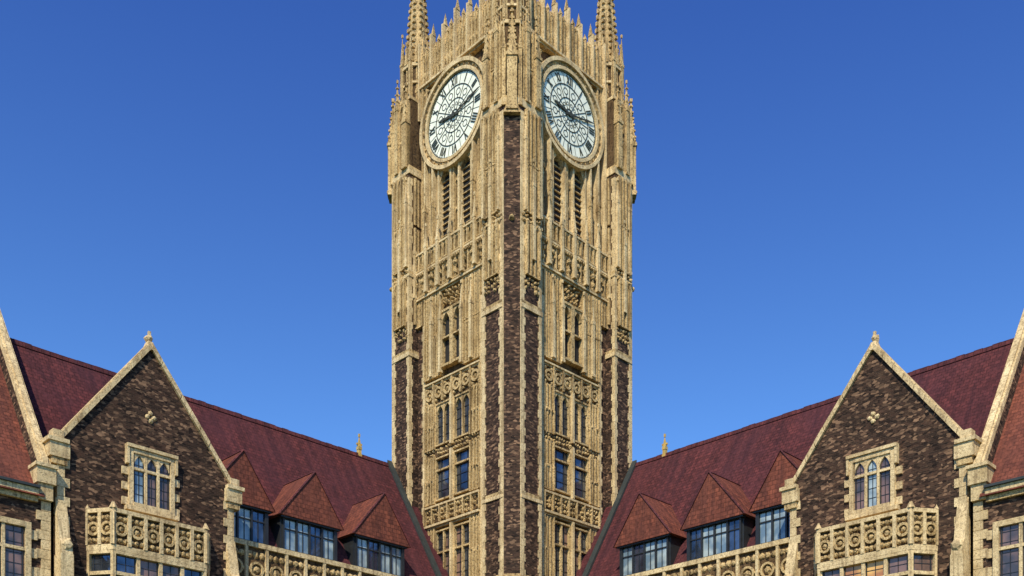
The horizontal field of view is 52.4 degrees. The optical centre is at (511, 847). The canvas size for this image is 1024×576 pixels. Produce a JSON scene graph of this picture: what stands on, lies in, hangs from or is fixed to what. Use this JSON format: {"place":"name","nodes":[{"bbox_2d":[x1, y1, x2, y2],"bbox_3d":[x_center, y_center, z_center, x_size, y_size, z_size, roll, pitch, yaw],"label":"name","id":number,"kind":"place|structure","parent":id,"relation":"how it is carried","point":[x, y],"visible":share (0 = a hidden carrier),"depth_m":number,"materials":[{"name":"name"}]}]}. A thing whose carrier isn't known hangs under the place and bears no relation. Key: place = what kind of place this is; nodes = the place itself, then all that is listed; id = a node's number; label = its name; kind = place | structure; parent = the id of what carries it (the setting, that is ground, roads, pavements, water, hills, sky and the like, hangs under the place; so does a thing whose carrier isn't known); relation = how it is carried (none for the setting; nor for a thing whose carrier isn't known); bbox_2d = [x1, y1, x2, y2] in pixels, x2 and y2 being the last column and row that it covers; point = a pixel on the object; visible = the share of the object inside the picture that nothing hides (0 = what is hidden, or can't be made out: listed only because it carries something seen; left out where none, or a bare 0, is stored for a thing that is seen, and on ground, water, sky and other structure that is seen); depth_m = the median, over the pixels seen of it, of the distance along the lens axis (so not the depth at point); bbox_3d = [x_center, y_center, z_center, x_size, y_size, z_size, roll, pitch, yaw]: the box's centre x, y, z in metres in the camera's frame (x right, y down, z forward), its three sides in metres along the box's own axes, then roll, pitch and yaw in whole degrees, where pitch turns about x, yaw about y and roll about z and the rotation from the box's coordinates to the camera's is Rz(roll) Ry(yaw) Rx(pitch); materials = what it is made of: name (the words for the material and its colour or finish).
{"place":"outdoors","nodes":[
{"label":"outdoors","id":0,"kind":"place"},
{"bbox_2d":[0,310,447,575],"bbox_3d":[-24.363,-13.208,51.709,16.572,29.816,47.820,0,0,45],"label":"brick school wing","id":1,"kind":"structure","parent":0,"point":[138,464],"depth_m":50.15,"materials":[{"name":"brown brick"}]},
{"bbox_2d":[0,447,208,575],"bbox_3d":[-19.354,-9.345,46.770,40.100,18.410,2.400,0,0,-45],"label":"mullioned windows","id":2,"kind":"structure","parent":1,"relation":"in","point":[151,477],"depth_m":48.10,"materials":[{"name":"stone"}]},
{"bbox_2d":[221,449,410,575],"bbox_3d":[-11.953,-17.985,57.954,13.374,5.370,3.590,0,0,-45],"label":"dormer windows","id":3,"kind":"structure","parent":1,"relation":"in","point":[302,518],"depth_m":57.06,"materials":[{"name":"red tile"}]},
{"bbox_2d":[0,0,1023,461],"label":"sky","id":4,"kind":"structure","parent":0,"point":[209,178],"materials":[{"name":"blue"}]},
{"bbox_2d":[576,310,1023,575],"bbox_3d":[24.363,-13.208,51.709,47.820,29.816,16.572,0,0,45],"label":"brick school wing","id":5,"kind":"structure","parent":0,"point":[884,464],"depth_m":50.15,"materials":[{"name":"brown brick"}]},
{"bbox_2d":[613,449,802,575],"bbox_3d":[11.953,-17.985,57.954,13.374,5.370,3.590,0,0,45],"label":"dormer windows","id":6,"kind":"structure","parent":5,"relation":"in","point":[721,518],"depth_m":57.06,"materials":[{"name":"red tile"}]},
{"bbox_2d":[815,447,1023,575],"bbox_3d":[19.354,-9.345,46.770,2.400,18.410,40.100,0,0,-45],"label":"mullioned windows","id":7,"kind":"structure","parent":5,"relation":"in","point":[872,477],"depth_m":48.10,"materials":[{"name":"stone"}]},
{"label":"ground","id":8,"kind":"structure","parent":0,"visible":0},
{"bbox_2d":[387,0,636,575],"bbox_3d":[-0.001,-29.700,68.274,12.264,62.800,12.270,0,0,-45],"label":"clock tower","id":9,"kind":"structure","parent":8,"relation":"on","point":[511,148],"depth_m":64.45,"materials":[{"name":"stone"}]},
{"bbox_2d":[435,158,588,575],"bbox_3d":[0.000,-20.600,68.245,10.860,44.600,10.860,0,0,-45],"label":"tower windows","id":10,"kind":"structure","parent":9,"relation":"in","point":[450,315],"depth_m":64.53,"materials":[{"name":"stone"}]}
]}

